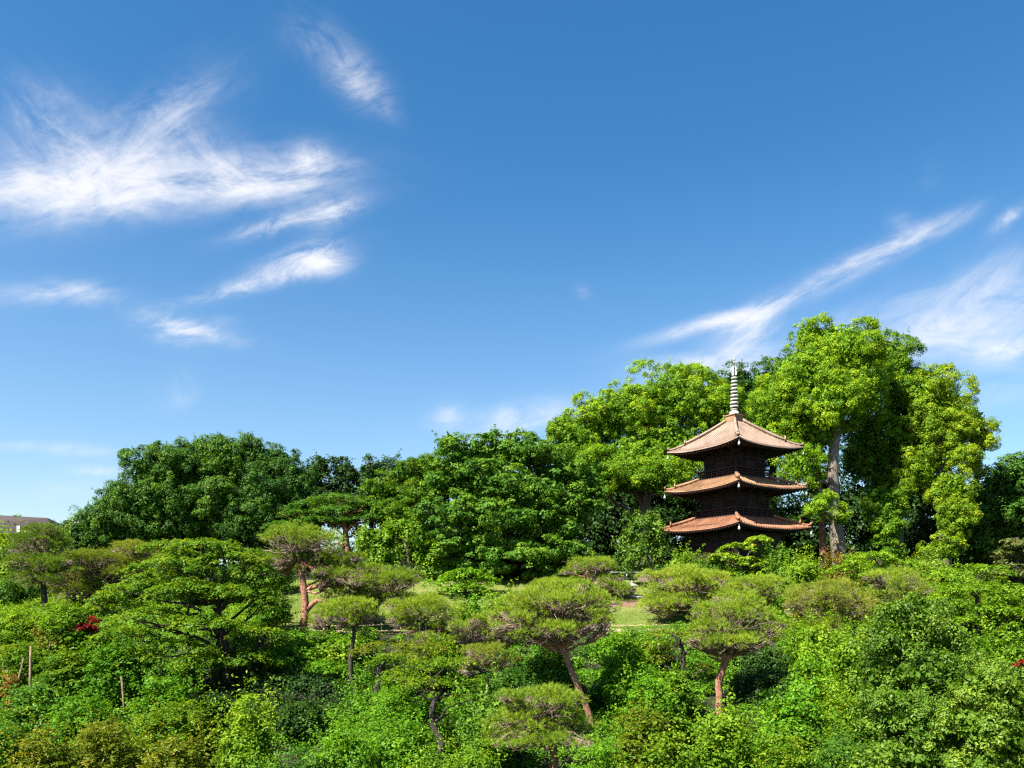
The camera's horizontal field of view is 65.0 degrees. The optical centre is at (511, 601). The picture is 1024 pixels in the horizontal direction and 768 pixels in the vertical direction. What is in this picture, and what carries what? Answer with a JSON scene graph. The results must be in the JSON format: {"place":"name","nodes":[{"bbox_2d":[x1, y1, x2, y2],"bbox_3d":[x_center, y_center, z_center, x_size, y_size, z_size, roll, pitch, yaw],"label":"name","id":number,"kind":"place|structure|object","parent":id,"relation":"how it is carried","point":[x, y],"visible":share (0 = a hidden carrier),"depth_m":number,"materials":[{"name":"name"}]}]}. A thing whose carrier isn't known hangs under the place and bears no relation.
{"place":"outdoors","nodes":[
{"label":"outdoors","id":0,"kind":"place"},
{"bbox_2d":[0,569,1023,767],"bbox_3d":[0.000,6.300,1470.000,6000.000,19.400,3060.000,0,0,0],"label":"ground","id":1,"kind":"structure","parent":0,"point":[586,666],"depth_m":41.87,"materials":[{"name":"green plant"}]},
{"bbox_2d":[0,567,40,604],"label":"shrub","id":2,"kind":"object","parent":1,"relation":"on","point":[10,590],"visible":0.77,"depth_m":54.54,"materials":[{"name":"green plant"}]},
{"bbox_2d":[0,672,41,767],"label":"shrub","id":3,"kind":"object","parent":1,"relation":"on","point":[2,745],"visible":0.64,"depth_m":32.07,"materials":[{"name":"green plant"}]},
{"bbox_2d":[0,603,52,651],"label":"shrub","id":4,"kind":"object","parent":1,"relation":"on","point":[10,622],"visible":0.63,"depth_m":45.92,"materials":[{"name":"green plant"}]},
{"bbox_2d":[0,629,55,698],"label":"shrub","id":5,"kind":"object","parent":1,"relation":"on","point":[12,662],"visible":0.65,"depth_m":40.94,"materials":[{"name":"green plant"}]},
{"bbox_2d":[0,521,84,616],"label":"pine tree","id":6,"kind":"object","parent":1,"relation":"on","point":[38,565],"visible":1,"depth_m":50.34,"materials":[{"name":"olive needle"},{"name":"bark"},{"name":"dark bark"}]},
{"bbox_2d":[0,672,86,759],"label":"shrub","id":7,"kind":"object","parent":1,"relation":"on","point":[44,690],"visible":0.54,"depth_m":35.42,"materials":[{"name":"green plant"}]},
{"bbox_2d":[0,688,103,767],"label":"shrub","id":8,"kind":"object","parent":1,"relation":"on","point":[34,760],"visible":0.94,"depth_m":30.15,"materials":[{"name":"green plant"}]},
{"bbox_2d":[21,630,107,708],"bbox_3d":[-22.483,3.613,41.230,4.681,4.379,4.622,0,0,-45],"label":"shrub","id":9,"kind":"object","parent":1,"relation":"on","point":[56,665],"visible":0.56,"depth_m":40.01,"materials":[{"name":"green plant"}]},
{"bbox_2d":[29,588,105,651],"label":"shrub","id":10,"kind":"object","parent":1,"relation":"on","point":[68,617],"visible":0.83,"depth_m":45.73,"materials":[{"name":"green plant"}]},
{"bbox_2d":[1,673,137,763],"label":"shrub","id":11,"kind":"object","parent":1,"relation":"on","point":[80,714],"visible":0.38,"depth_m":34.32,"materials":[{"name":"green plant"}]},
{"bbox_2d":[39,546,141,605],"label":"pine tree","id":12,"kind":"object","parent":1,"relation":"on","point":[91,571],"visible":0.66,"depth_m":54.07,"materials":[{"name":"green plant"}]},
{"bbox_2d":[39,698,158,767],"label":"shrub","id":13,"kind":"object","parent":1,"relation":"on","point":[116,756],"visible":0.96,"depth_m":31.06,"materials":[{"name":"green plant"}]},
{"bbox_2d":[69,621,170,708],"bbox_3d":[-20.069,3.269,40.870,4.610,4.524,4.040,0,0,13],"label":"shrub","id":14,"kind":"object","parent":1,"relation":"on","point":[113,674],"visible":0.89,"depth_m":40.05,"materials":[{"name":"green plant"}]},
{"bbox_2d":[94,538,171,597],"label":"pine tree","id":15,"kind":"object","parent":1,"relation":"on","point":[127,548],"visible":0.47,"depth_m":55.28,"materials":[{"name":"green plant"}]},
{"bbox_2d":[64,435,205,553],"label":"evergreen tree","id":16,"kind":"object","parent":1,"relation":"on","point":[121,510],"visible":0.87,"depth_m":69.18,"materials":[{"name":"green plant"}]},
{"bbox_2d":[94,702,224,767],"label":"shrub","id":17,"kind":"object","parent":1,"relation":"on","point":[177,761],"visible":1,"depth_m":30.39,"materials":[{"name":"green plant"}]},
{"bbox_2d":[120,655,213,738],"bbox_3d":[-15.582,4.794,36.850,4.003,4.706,3.880,0,0,0],"label":"shrub","id":18,"kind":"object","parent":1,"relation":"on","point":[165,686],"visible":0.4,"depth_m":36.19,"materials":[{"name":"green plant"}]},
{"bbox_2d":[124,674,230,767],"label":"shrub","id":19,"kind":"object","parent":1,"relation":"on","point":[180,722],"visible":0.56,"depth_m":33.55,"materials":[{"name":"green plant"}]},
{"bbox_2d":[78,537,300,691],"bbox_3d":[-16.990,0.723,42.425,11.482,8.397,8.538,0,0,0],"label":"maple tree","id":20,"kind":"object","parent":1,"relation":"on","point":[233,590],"visible":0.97,"depth_m":41.45,"materials":[{"name":"green plant"}]},
{"bbox_2d":[144,430,269,568],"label":"evergreen tree","id":21,"kind":"object","parent":1,"relation":"on","point":[217,480],"visible":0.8,"depth_m":70.29,"materials":[{"name":"green plant"}]},
{"bbox_2d":[203,647,288,767],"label":"shrub","id":22,"kind":"object","parent":1,"relation":"on","point":[232,733],"visible":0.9,"depth_m":32.06,"materials":[{"name":"green plant"}]},
{"bbox_2d":[210,437,326,555],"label":"evergreen tree","id":23,"kind":"object","parent":1,"relation":"on","point":[280,479],"visible":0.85,"depth_m":70.29,"materials":[{"name":"green plant"}]},
{"bbox_2d":[245,566,300,626],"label":"shrub","id":24,"kind":"object","parent":1,"relation":"on","point":[269,616],"visible":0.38,"depth_m":47.98,"materials":[{"name":"green plant"}]},
{"bbox_2d":[254,636,328,676],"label":"shrub","id":25,"kind":"object","parent":1,"relation":"on","point":[291,651],"visible":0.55,"depth_m":43.44,"materials":[{"name":"green plant"}]},
{"bbox_2d":[260,697,344,739],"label":"shrub","id":26,"kind":"object","parent":1,"relation":"on","point":[290,720],"visible":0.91,"depth_m":36.89,"materials":[{"name":"green plant"}]},
{"bbox_2d":[252,727,358,767],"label":"shrub","id":27,"kind":"object","parent":1,"relation":"on","point":[313,764],"visible":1,"depth_m":29.50,"materials":[{"name":"green plant"}]},
{"bbox_2d":[299,449,343,553],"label":"conifer tree","id":28,"kind":"object","parent":1,"relation":"on","point":[317,468],"visible":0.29,"depth_m":83.66,"materials":[{"name":"green plant"}]},
{"bbox_2d":[260,492,385,554],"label":"pine tree","id":29,"kind":"object","parent":1,"relation":"on","point":[347,504],"visible":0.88,"depth_m":67.20,"materials":[{"name":"green plant"}]},
{"bbox_2d":[303,632,363,662],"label":"shrub","id":30,"kind":"object","parent":1,"relation":"on","point":[337,649],"visible":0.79,"depth_m":43.79,"materials":[{"name":"green plant"}]},
{"bbox_2d":[299,693,387,767],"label":"shrub","id":31,"kind":"object","parent":1,"relation":"on","point":[362,757],"visible":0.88,"depth_m":31.01,"materials":[{"name":"green plant"}]},
{"bbox_2d":[319,454,368,546],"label":"conifer tree","id":32,"kind":"object","parent":1,"relation":"on","point":[340,485],"visible":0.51,"depth_m":83.47,"materials":[{"name":"green plant"}]},
{"bbox_2d":[318,593,388,692],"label":"pine tree","id":33,"kind":"object","parent":1,"relation":"on","point":[347,615],"visible":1,"depth_m":41.71,"materials":[{"name":"green plant"}]},
{"bbox_2d":[368,675,429,724],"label":"shrub","id":34,"kind":"object","parent":1,"relation":"on","point":[402,695],"visible":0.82,"depth_m":38.10,"materials":[{"name":"green plant"}]},
{"bbox_2d":[347,637,452,703],"bbox_3d":[-5.689,3.598,41.342,5.090,3.487,4.178,0,0,34],"label":"maple tree","id":35,"kind":"object","parent":1,"relation":"on","point":[403,646],"visible":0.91,"depth_m":41.22,"materials":[{"name":"green plant"}]},
{"bbox_2d":[356,451,447,567],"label":"maple tree","id":36,"kind":"object","parent":1,"relation":"on","point":[393,491],"visible":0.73,"depth_m":66.98,"materials":[{"name":"green plant"}]},
{"bbox_2d":[359,694,444,767],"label":"shrub","id":37,"kind":"object","parent":1,"relation":"on","point":[403,734],"visible":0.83,"depth_m":32.37,"materials":[{"name":"green plant"}]},
{"bbox_2d":[363,652,485,763],"bbox_3d":[-3.972,4.816,35.952,5.669,5.060,3.979,0,0,0],"label":"tree","id":38,"kind":"object","parent":1,"relation":"on","point":[432,682],"visible":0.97,"depth_m":35.87,"materials":[{"name":"green plant"}]},
{"bbox_2d":[384,589,470,649],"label":"pine tree","id":39,"kind":"object","parent":1,"relation":"on","point":[402,613],"visible":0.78,"depth_m":46.07,"materials":[{"name":"green plant"}]},
{"bbox_2d":[415,631,470,689],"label":"shrub","id":40,"kind":"object","parent":1,"relation":"on","point":[453,654],"visible":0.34,"depth_m":42.72,"materials":[{"name":"green plant"}]},
{"bbox_2d":[427,699,520,767],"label":"shrub","id":41,"kind":"object","parent":1,"relation":"on","point":[471,759],"visible":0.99,"depth_m":30.60,"materials":[{"name":"green plant"}]},
{"bbox_2d":[444,660,517,764],"bbox_3d":[-1.154,5.280,35.157,3.741,5.499,3.922,0,0,0],"label":"shrub","id":42,"kind":"object","parent":1,"relation":"on","point":[485,705],"visible":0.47,"depth_m":34.55,"materials":[{"name":"green plant"}]},
{"bbox_2d":[444,608,522,685],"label":"pine tree","id":43,"kind":"object","parent":1,"relation":"on","point":[480,622],"visible":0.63,"depth_m":43.17,"materials":[{"name":"green plant"}]},
{"bbox_2d":[455,639,521,696],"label":"pine tree","id":44,"kind":"object","parent":1,"relation":"on","point":[480,658],"visible":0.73,"depth_m":40.21,"materials":[{"name":"green plant"}]},
{"bbox_2d":[197,659,798,729],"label":"hollow undergrowth","id":45,"kind":"object","parent":1,"relation":"on","point":[316,681],"visible":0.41,"depth_m":41.00,"materials":[{"name":"green plant"}]},
{"bbox_2d":[408,424,610,579],"bbox_3d":[-0.090,-7.803,64.915,16.796,13.460,12.093,0,0,0],"label":"cherry tree","id":46,"kind":"object","parent":1,"relation":"on","point":[538,506],"visible":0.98,"depth_m":63.15,"materials":[{"name":"green plant"}]},
{"bbox_2d":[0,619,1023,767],"bbox_3d":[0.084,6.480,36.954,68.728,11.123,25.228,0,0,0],"label":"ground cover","id":47,"kind":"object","parent":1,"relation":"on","point":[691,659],"visible":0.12,"depth_m":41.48,"materials":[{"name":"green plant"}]},
{"bbox_2d":[0,568,1023,649],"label":"side undergrowth","id":48,"kind":"object","parent":1,"relation":"on","point":[233,608],"visible":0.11,"depth_m":53.11,"materials":[{"name":"green plant"}]},
{"bbox_2d":[482,649,547,726],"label":"shrub","id":49,"kind":"object","parent":1,"relation":"on","point":[507,676],"visible":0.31,"depth_m":37.85,"materials":[{"name":"green plant"}]},
{"bbox_2d":[475,682,604,767],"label":"pine tree","id":50,"kind":"object","parent":1,"relation":"on","point":[531,724],"visible":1,"depth_m":32.76,"materials":[{"name":"green plant"}]},
{"bbox_2d":[505,640,588,709],"bbox_3d":[1.845,3.741,40.371,4.161,4.632,4.422,0,0,-19],"label":"shrub","id":51,"kind":"object","parent":1,"relation":"on","point":[557,671],"visible":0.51,"depth_m":39.72,"materials":[{"name":"green plant"}]},
{"bbox_2d":[485,577,623,735],"bbox_3d":[2.039,2.635,37.745,6.704,7.730,5.214,0,0,0],"label":"pine tree","id":52,"kind":"object","parent":1,"relation":"on","point":[543,617],"visible":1,"depth_m":37.39,"materials":[{"name":"green plant"}]},
{"bbox_2d":[549,707,652,767],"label":"shrub","id":53,"kind":"object","parent":1,"relation":"on","point":[597,763],"visible":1,"depth_m":29.52,"materials":[{"name":"green plant"}]},
{"bbox_2d":[565,486,638,564],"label":"shade tree","id":54,"kind":"object","parent":1,"relation":"on","point":[604,527],"visible":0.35,"depth_m":87.55,"materials":[{"name":"green plant"}]},
{"bbox_2d":[584,630,664,711],"bbox_3d":[5.633,3.496,39.736,4.215,4.217,4.187,0,0,0],"label":"shrub","id":55,"kind":"object","parent":1,"relation":"on","point":[628,658],"visible":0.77,"depth_m":38.88,"materials":[{"name":"green plant"}]},
{"bbox_2d":[540,356,747,565],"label":"camphor tree","id":56,"kind":"object","parent":1,"relation":"on","point":[641,467],"visible":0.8,"depth_m":74.64,"materials":[{"name":"green plant"}]},
{"bbox_2d":[603,687,684,767],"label":"shrub","id":57,"kind":"object","parent":1,"relation":"on","point":[629,744],"visible":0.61,"depth_m":33.17,"materials":[{"name":"green plant"}]},
{"bbox_2d":[605,474,699,565],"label":"shade tree","id":58,"kind":"object","parent":1,"relation":"on","point":[671,510],"visible":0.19,"depth_m":88.03,"materials":[{"name":"green plant"}]},
{"bbox_2d":[610,659,711,745],"bbox_3d":[6.599,4.832,36.511,4.435,4.602,3.685,0,0,0],"label":"shrub","id":59,"kind":"object","parent":1,"relation":"on","point":[665,700],"visible":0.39,"depth_m":36.06,"materials":[{"name":"green plant"}]},
{"bbox_2d":[615,704,721,767],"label":"shrub","id":60,"kind":"object","parent":1,"relation":"on","point":[664,750],"visible":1,"depth_m":29.80,"materials":[{"name":"green plant"}]},
{"bbox_2d":[636,628,717,690],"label":"maple tree","id":61,"kind":"object","parent":1,"relation":"on","point":[683,653],"visible":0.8,"depth_m":41.93,"materials":[{"name":"green plant"}]},
{"bbox_2d":[656,658,706,720],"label":"shrub","id":62,"kind":"object","parent":1,"relation":"on","point":[680,686],"visible":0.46,"depth_m":38.47,"materials":[{"name":"green plant"}]},
{"bbox_2d":[659,674,780,767],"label":"shrub","id":63,"kind":"object","parent":1,"relation":"on","point":[731,745],"visible":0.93,"depth_m":30.90,"materials":[{"name":"green plant"}]},
{"bbox_2d":[681,588,790,713],"bbox_3d":[11.139,2.454,39.915,4.808,6.406,5.708,0,0,39],"label":"pine tree","id":64,"kind":"object","parent":1,"relation":"on","point":[729,625],"visible":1,"depth_m":39.33,"materials":[{"name":"green plant"}]},
{"bbox_2d":[662,358,811,571],"bbox_3d":[18.252,-10.955,66.000,8.717,18.210,8.707,0,0,-33],"label":"pagoda","id":65,"kind":"object","parent":1,"relation":"on","point":[734,490],"visible":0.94,"depth_m":64.60,"materials":[{"name":"clay roof tiles"},{"name":"aged dark timber"},{"name":"metal"}]},
{"bbox_2d":[714,360,784,516],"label":"evergreen tree","id":66,"kind":"object","parent":1,"relation":"on","point":[742,376],"visible":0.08,"depth_m":87.34,"materials":[{"name":"green plant"}]},
{"bbox_2d":[729,644,793,675],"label":"shrub","id":67,"kind":"object","parent":1,"relation":"on","point":[766,656],"visible":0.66,"depth_m":44.23,"materials":[{"name":"green plant"}]},
{"bbox_2d":[739,666,792,709],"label":"shrub","id":68,"kind":"object","parent":1,"relation":"on","point":[766,681],"visible":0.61,"depth_m":39.64,"materials":[{"name":"green plant"}]},
{"bbox_2d":[746,348,804,558],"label":"evergreen tree","id":69,"kind":"object","parent":1,"relation":"on","point":[768,365],"visible":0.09,"depth_m":88.93,"materials":[{"name":"green plant"}]},
{"bbox_2d":[733,714,838,767],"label":"shrub","id":70,"kind":"object","parent":1,"relation":"on","point":[784,759],"visible":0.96,"depth_m":30.17,"materials":[{"name":"green plant"}]},
{"bbox_2d":[755,676,845,767],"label":"shrub","id":71,"kind":"object","parent":1,"relation":"on","point":[791,708],"visible":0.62,"depth_m":33.47,"materials":[{"name":"green plant"}]},
{"bbox_2d":[773,602,836,666],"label":"shrub","id":72,"kind":"object","parent":1,"relation":"on","point":[804,633],"visible":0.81,"depth_m":44.00,"materials":[{"name":"green plant"}]},
{"bbox_2d":[781,543,830,589],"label":"shrub","id":73,"kind":"object","parent":1,"relation":"on","point":[808,570],"visible":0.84,"depth_m":56.25,"materials":[{"name":"green plant"}]},
{"bbox_2d":[776,640,844,704],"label":"shrub","id":74,"kind":"object","parent":1,"relation":"on","point":[808,672],"visible":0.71,"depth_m":38.34,"materials":[{"name":"green plant"}]},
{"bbox_2d":[773,463,852,565],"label":"shade tree","id":75,"kind":"object","parent":1,"relation":"on","point":[794,510],"visible":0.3,"depth_m":88.21,"materials":[{"name":"green plant"}]},
{"bbox_2d":[744,312,909,564],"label":"camphor tree","id":76,"kind":"object","parent":1,"relation":"on","point":[833,382],"visible":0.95,"depth_m":71.56,"materials":[{"name":"green plant"}]},
{"bbox_2d":[777,575,881,639],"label":"pine tree","id":77,"kind":"object","parent":1,"relation":"on","point":[819,594],"visible":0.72,"depth_m":45.81,"materials":[{"name":"green plant"}]},
{"bbox_2d":[797,652,877,745],"bbox_3d":[14.925,4.694,36.274,3.478,4.799,3.808,0,0,0],"label":"shrub","id":78,"kind":"object","parent":1,"relation":"on","point":[837,703],"visible":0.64,"depth_m":35.53,"materials":[{"name":"green plant"}]},
{"bbox_2d":[810,615,872,693],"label":"shrub","id":79,"kind":"object","parent":1,"relation":"on","point":[838,642],"visible":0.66,"depth_m":41.27,"materials":[{"name":"green plant"}]},
{"bbox_2d":[800,690,887,767],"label":"shrub","id":80,"kind":"object","parent":1,"relation":"on","point":[835,743],"visible":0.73,"depth_m":31.59,"materials":[{"name":"green plant"}]},
{"bbox_2d":[829,735,915,767],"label":"shrub","id":81,"kind":"object","parent":1,"relation":"on","point":[871,764],"visible":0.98,"depth_m":30.10,"materials":[{"name":"green plant"}]},
{"bbox_2d":[822,549,936,595],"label":"maple tree","id":82,"kind":"object","parent":1,"relation":"on","point":[890,560],"visible":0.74,"depth_m":53.56,"materials":[{"name":"green plant"}]},
{"bbox_2d":[825,436,935,564],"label":"shade tree","id":83,"kind":"object","parent":1,"relation":"on","point":[861,535],"visible":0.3,"depth_m":86.41,"materials":[{"name":"green plant"}]},
{"bbox_2d":[838,327,932,567],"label":"camphor tree","id":84,"kind":"object","parent":1,"relation":"on","point":[869,446],"visible":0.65,"depth_m":75.28,"materials":[{"name":"green plant"}]},
{"bbox_2d":[857,564,940,607],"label":"pine tree","id":85,"kind":"object","parent":1,"relation":"on","point":[900,583],"visible":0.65,"depth_m":49.89,"materials":[{"name":"green plant"}]},
{"bbox_2d":[879,456,975,564],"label":"shade tree","id":86,"kind":"object","parent":1,"relation":"on","point":[918,504],"visible":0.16,"depth_m":85.89,"materials":[{"name":"green plant"}]},
{"bbox_2d":[841,591,1016,767],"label":"shrub","id":87,"kind":"object","parent":1,"relation":"on","point":[916,616],"visible":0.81,"depth_m":34.38,"materials":[{"name":"green plant"}]},
{"bbox_2d":[888,361,1003,566],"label":"camphor tree","id":88,"kind":"object","parent":1,"relation":"on","point":[936,404],"visible":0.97,"depth_m":72.48,"materials":[{"name":"green leaves"},{"name":"grey bark"}]},
{"bbox_2d":[920,657,1023,767],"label":"leafy tree","id":89,"kind":"object","parent":1,"relation":"on","point":[992,729],"visible":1,"depth_m":31.78,"materials":[{"name":"green plant"}]},
{"bbox_2d":[924,562,1023,637],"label":"maple tree","id":90,"kind":"object","parent":1,"relation":"on","point":[963,611],"visible":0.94,"depth_m":46.37,"materials":[{"name":"green plant"}]},
{"bbox_2d":[953,451,1023,565],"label":"evergreen tree","id":91,"kind":"object","parent":1,"relation":"on","point":[1001,506],"visible":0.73,"depth_m":76.82,"materials":[{"name":"green plant"}]},
{"bbox_2d":[966,609,1023,692],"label":"shrub","id":92,"kind":"object","parent":1,"relation":"on","point":[1008,650],"visible":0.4,"depth_m":39.99,"materials":[{"name":"green plant"}]},
{"bbox_2d":[977,537,1023,585],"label":"conifer tree","id":93,"kind":"object","parent":1,"relation":"on","point":[1016,547],"visible":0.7,"depth_m":59.58,"materials":[{"name":"green plant"}]},
{"bbox_2d":[0,0,1023,565],"label":"sky","id":94,"kind":"structure","parent":0,"point":[353,229],"materials":[{"name":"blue"}]},
{"bbox_2d":[243,580,791,636],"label":"lawn","id":95,"kind":"structure","parent":0,"point":[522,582],"depth_m":56.88,"materials":[{"name":"green plant"}]},
{"bbox_2d":[254,521,370,634],"bbox_3d":[-12.019,-1.459,49.118,7.716,7.129,5.748,0,0,-21],"label":"pine tree","id":96,"kind":"object","parent":95,"relation":"on","point":[331,567],"visible":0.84,"depth_m":48.56,"materials":[{"name":"green plant"}]},
{"bbox_2d":[320,561,426,628],"bbox_3d":[-8.503,-0.159,49.494,6.711,4.797,4.657,0,0,0],"label":"pine tree","id":97,"kind":"object","parent":95,"relation":"on","point":[379,587],"visible":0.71,"depth_m":48.95,"materials":[{"name":"green plant"}]},
{"bbox_2d":[353,508,446,580],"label":"drooping tree","id":98,"kind":"object","parent":95,"relation":"on","point":[410,533],"visible":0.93,"depth_m":63.22,"materials":[{"name":"green plant"}]},
{"bbox_2d":[420,567,502,599],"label":"maple tree","id":99,"kind":"object","parent":95,"relation":"on","point":[468,584],"visible":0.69,"depth_m":58.50,"materials":[{"name":"green plant"}]},
{"bbox_2d":[558,554,641,595],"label":"pine tree","id":100,"kind":"object","parent":95,"relation":"on","point":[590,569],"visible":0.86,"depth_m":57.61,"materials":[{"name":"green plant"}]},
{"bbox_2d":[609,509,671,574],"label":"drooping tree","id":101,"kind":"object","parent":95,"relation":"on","point":[645,545],"visible":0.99,"depth_m":61.25,"materials":[{"name":"green plant"}]},
{"bbox_2d":[634,561,734,622],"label":"pine tree","id":102,"kind":"object","parent":95,"relation":"on","point":[687,589],"visible":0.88,"depth_m":50.75,"materials":[{"name":"green plant"}]},
{"bbox_2d":[706,534,773,576],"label":"pine tree","id":103,"kind":"object","parent":95,"relation":"on","point":[749,546],"visible":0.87,"depth_m":59.64,"materials":[{"name":"green plant"}]},
{"bbox_2d":[706,572,801,620],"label":"pine tree","id":104,"kind":"object","parent":95,"relation":"on","point":[764,584],"visible":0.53,"depth_m":50.13,"materials":[{"name":"green plant"}]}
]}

